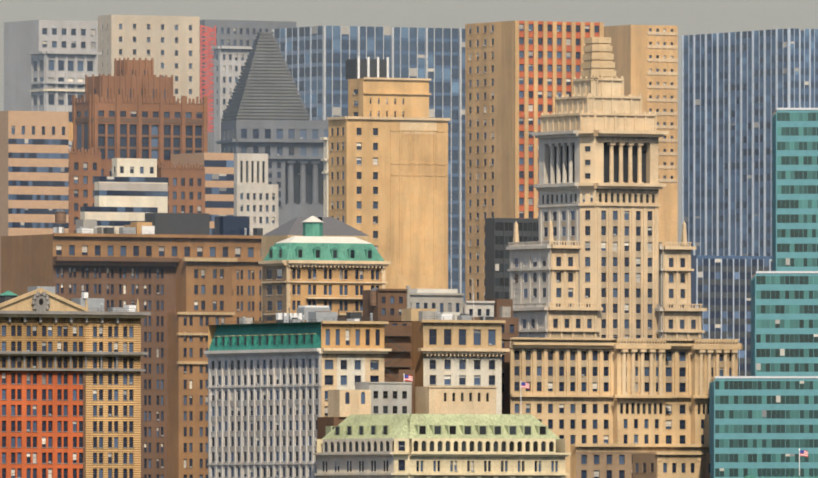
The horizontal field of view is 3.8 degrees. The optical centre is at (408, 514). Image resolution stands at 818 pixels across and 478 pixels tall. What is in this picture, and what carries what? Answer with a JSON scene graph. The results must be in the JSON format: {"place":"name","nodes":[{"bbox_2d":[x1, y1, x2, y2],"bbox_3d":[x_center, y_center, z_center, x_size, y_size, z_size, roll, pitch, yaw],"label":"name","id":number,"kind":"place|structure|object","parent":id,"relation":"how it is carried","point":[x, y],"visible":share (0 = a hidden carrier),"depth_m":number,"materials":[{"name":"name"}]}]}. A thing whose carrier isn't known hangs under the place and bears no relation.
{"place":"outdoors","nodes":[
{"label":"outdoors","id":0,"kind":"place"},
{"bbox_2d":[0,286,150,477],"bbox_3d":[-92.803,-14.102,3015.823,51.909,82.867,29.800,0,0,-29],"label":"apartment building","id":1,"kind":"structure","parent":0,"point":[70,388],"depth_m":3006.62,"materials":[{"name":"orange brick"}]},
{"bbox_2d":[200,25,215,131],"bbox_3d":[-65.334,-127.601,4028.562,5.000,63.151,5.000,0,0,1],"label":"building","id":2,"kind":"structure","parent":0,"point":[208,61],"depth_m":4026.26,"materials":[{"name":"red"}]},
{"bbox_2d":[0,0,817,477],"label":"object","id":3,"kind":"structure","parent":0,"point":[692,17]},
{"bbox_2d":[744,448,817,477],"bbox_3d":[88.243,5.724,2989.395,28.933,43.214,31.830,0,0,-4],"label":"custom house","id":4,"kind":"structure","parent":0,"point":[803,453],"depth_m":2981.58,"materials":[{"name":"grey stone"}]},
{"label":"ground","id":5,"kind":"structure","parent":0,"visible":0},
{"bbox_2d":[0,111,72,293],"bbox_3d":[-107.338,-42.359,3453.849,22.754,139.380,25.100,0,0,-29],"label":"modern block","id":6,"kind":"structure","parent":5,"relation":"on","point":[51,153],"depth_m":3441.57,"materials":[{"name":"beige"}]},
{"bbox_2d":[4,20,97,110],"bbox_3d":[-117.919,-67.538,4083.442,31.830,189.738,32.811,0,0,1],"label":"stone block","id":7,"kind":"structure","parent":5,"relation":"on","point":[73,34],"depth_m":4075.84,"materials":[{"name":"grey stone"}]},
{"bbox_2d":[28,51,100,141],"bbox_3d":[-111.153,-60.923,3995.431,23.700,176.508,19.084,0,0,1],"label":"stone block","id":8,"kind":"structure","parent":5,"relation":"on","point":[50,64],"depth_m":3990.56,"materials":[{"name":"grey stone"}]},
{"bbox_2d":[80,158,167,233],"bbox_3d":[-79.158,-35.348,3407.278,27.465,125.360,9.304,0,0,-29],"label":"white banded block","id":9,"kind":"structure","parent":5,"relation":"on","point":[126,191],"depth_m":3406.63,"materials":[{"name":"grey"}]},
{"bbox_2d":[1,208,262,477],"bbox_3d":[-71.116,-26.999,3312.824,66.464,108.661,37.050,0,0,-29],"label":"building","id":10,"kind":"structure","parent":5,"relation":"on","point":[149,383],"depth_m":3301.22,"materials":[{"name":"brown"}]},
{"bbox_2d":[98,15,199,103],"bbox_3d":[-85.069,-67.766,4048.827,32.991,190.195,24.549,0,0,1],"label":"pale tower","id":11,"kind":"structure","parent":5,"relation":"on","point":[161,20],"depth_m":4045.55,"materials":[{"name":"beige"}]},
{"bbox_2d":[69,58,233,234],"bbox_3d":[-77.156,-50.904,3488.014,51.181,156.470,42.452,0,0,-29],"label":"art deco tower","id":12,"kind":"structure","parent":5,"relation":"on","point":[197,190],"depth_m":3491.29,"materials":[{"name":"brown brick"}]},
{"bbox_2d":[211,46,252,152],"bbox_3d":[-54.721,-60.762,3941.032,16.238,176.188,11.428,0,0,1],"label":"skyscraper","id":13,"kind":"structure","parent":5,"relation":"on","point":[219,62],"depth_m":3937.82,"materials":[{"name":"grey"}]},
{"bbox_2d":[200,20,295,152],"bbox_3d":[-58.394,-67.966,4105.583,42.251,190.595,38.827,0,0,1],"label":"skyscraper","id":14,"kind":"structure","parent":5,"relation":"on","point":[238,32],"depth_m":4091.14,"materials":[{"name":"grey"}]},
{"bbox_2d":[234,153,277,234],"bbox_3d":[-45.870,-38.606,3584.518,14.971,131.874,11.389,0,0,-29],"label":"pilaster block","id":15,"kind":"structure","parent":5,"relation":"on","point":[259,196],"depth_m":3581.27,"materials":[{"name":"grey"}]},
{"bbox_2d":[216,32,327,226],"bbox_3d":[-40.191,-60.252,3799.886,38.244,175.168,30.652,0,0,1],"label":"pyramid-roofed skyscraper","id":16,"kind":"structure","parent":5,"relation":"on","point":[278,107],"depth_m":3791.12,"materials":[{"name":"grey stone"}]},
{"bbox_2d":[204,308,391,477],"bbox_3d":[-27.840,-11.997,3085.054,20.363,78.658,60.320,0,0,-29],"label":"office building","id":17,"kind":"structure","parent":5,"relation":"on","point":[312,382],"depth_m":3074.85,"materials":[{"name":"grey stone"}]},
{"bbox_2d":[261,217,369,320],"bbox_3d":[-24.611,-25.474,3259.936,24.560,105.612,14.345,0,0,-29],"label":"slate roof","id":18,"kind":"structure","parent":5,"relation":"on","point":[295,226],"depth_m":3257.19,"materials":[{"name":"grey"}]},
{"bbox_2d":[320,137,327,216],"bbox_3d":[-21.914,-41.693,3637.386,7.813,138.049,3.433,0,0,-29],"label":"building","id":19,"kind":"structure","parent":5,"relation":"on","point":[325,167],"depth_m":3636.50,"materials":[{"name":"grey concrete"}]},
{"bbox_2d":[258,216,390,320],"bbox_3d":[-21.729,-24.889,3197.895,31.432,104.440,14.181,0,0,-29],"label":"mansard-roofed building","id":20,"kind":"structure","parent":5,"relation":"on","point":[337,269],"depth_m":3192.85,"materials":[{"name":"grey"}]},
{"bbox_2d":[273,25,464,301],"bbox_3d":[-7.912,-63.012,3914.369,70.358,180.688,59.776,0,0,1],"label":"glass skyscraper","id":21,"kind":"structure","parent":5,"relation":"on","point":[423,57],"depth_m":3901.96,"materials":[{"name":"blue glass"}]},
{"bbox_2d":[253,286,518,413],"bbox_3d":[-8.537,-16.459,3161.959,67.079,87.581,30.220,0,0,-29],"label":"buildings","id":22,"kind":"structure","parent":5,"relation":"on","point":[374,296],"depth_m":3158.31,"materials":[{"name":"grey"}]},
{"bbox_2d":[327,57,450,288],"bbox_3d":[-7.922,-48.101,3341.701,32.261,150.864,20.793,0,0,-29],"label":"tan tower","id":23,"kind":"structure","parent":5,"relation":"on","point":[422,265],"depth_m":3334.74,"materials":[{"name":"beige"}]},
{"bbox_2d":[317,370,497,438],"bbox_3d":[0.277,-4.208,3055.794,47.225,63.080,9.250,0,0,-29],"label":"penthouses","id":24,"kind":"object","parent":5,"relation":"on","point":[364,398],"visible":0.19,"depth_m":3051.56,"materials":[{"name":"beige"}]},
{"bbox_2d":[313,381,570,477],"bbox_3d":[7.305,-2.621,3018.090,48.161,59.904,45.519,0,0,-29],"label":"mansard-roofed building","id":25,"kind":"structure","parent":5,"relation":"on","point":[443,446],"depth_m":3001.91,"materials":[{"name":"beige stone"}]},
{"bbox_2d":[384,294,509,413],"bbox_3d":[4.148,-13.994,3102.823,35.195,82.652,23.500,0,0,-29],"label":"block","id":26,"kind":"structure","parent":5,"relation":"on","point":[438,326],"depth_m":3095.26,"materials":[{"name":"beige stone"}]},
{"bbox_2d":[485,218,538,298],"bbox_3d":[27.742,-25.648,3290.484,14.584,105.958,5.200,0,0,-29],"label":"dark block","id":27,"kind":"structure","parent":5,"relation":"on","point":[500,269],"depth_m":3286.73,"materials":[{"name":"grey"}]},
{"bbox_2d":[465,21,603,300],"bbox_3d":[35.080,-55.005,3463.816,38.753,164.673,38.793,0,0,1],"label":"skyscraper","id":28,"kind":"structure","parent":5,"relation":"on","point":[519,80],"depth_m":3452.36,"materials":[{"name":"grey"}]},
{"bbox_2d":[502,337,742,477],"bbox_3d":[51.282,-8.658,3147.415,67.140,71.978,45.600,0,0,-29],"label":"building","id":29,"kind":"structure","parent":5,"relation":"on","point":[548,371],"depth_m":3137.72,"materials":[{"name":"beige stone"}]},
{"bbox_2d":[506,37,706,338],"bbox_3d":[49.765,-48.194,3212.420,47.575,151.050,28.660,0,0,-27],"label":"skyscraper tower","id":30,"kind":"structure","parent":29,"relation":"on","point":[638,209],"depth_m":3205.07,"materials":[{"name":"beige stone"}]},
{"bbox_2d":[604,25,677,245],"bbox_3d":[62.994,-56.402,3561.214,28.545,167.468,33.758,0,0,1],"label":"skyscraper","id":31,"kind":"structure","parent":5,"relation":"on","point":[656,82],"depth_m":3549.45,"materials":[{"name":"beige"}]},
{"bbox_2d":[691,255,771,375],"bbox_3d":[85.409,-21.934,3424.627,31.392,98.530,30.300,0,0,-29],"label":"glass block","id":32,"kind":"structure","parent":5,"relation":"on","point":[713,265],"depth_m":3408.88,"materials":[{"name":"blue"}]},
{"bbox_2d":[681,28,817,255],"bbox_3d":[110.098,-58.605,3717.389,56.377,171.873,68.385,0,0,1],"label":"blue glass tower","id":33,"kind":"structure","parent":5,"relation":"on","point":[750,128],"depth_m":3710.63,"materials":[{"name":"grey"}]},
{"bbox_2d":[709,108,817,477],"bbox_3d":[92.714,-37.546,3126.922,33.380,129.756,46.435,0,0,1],"label":"glass office building","id":34,"kind":"structure","parent":5,"relation":"on","point":[804,143],"depth_m":3111.95,"materials":[{"name":"teal glass"}]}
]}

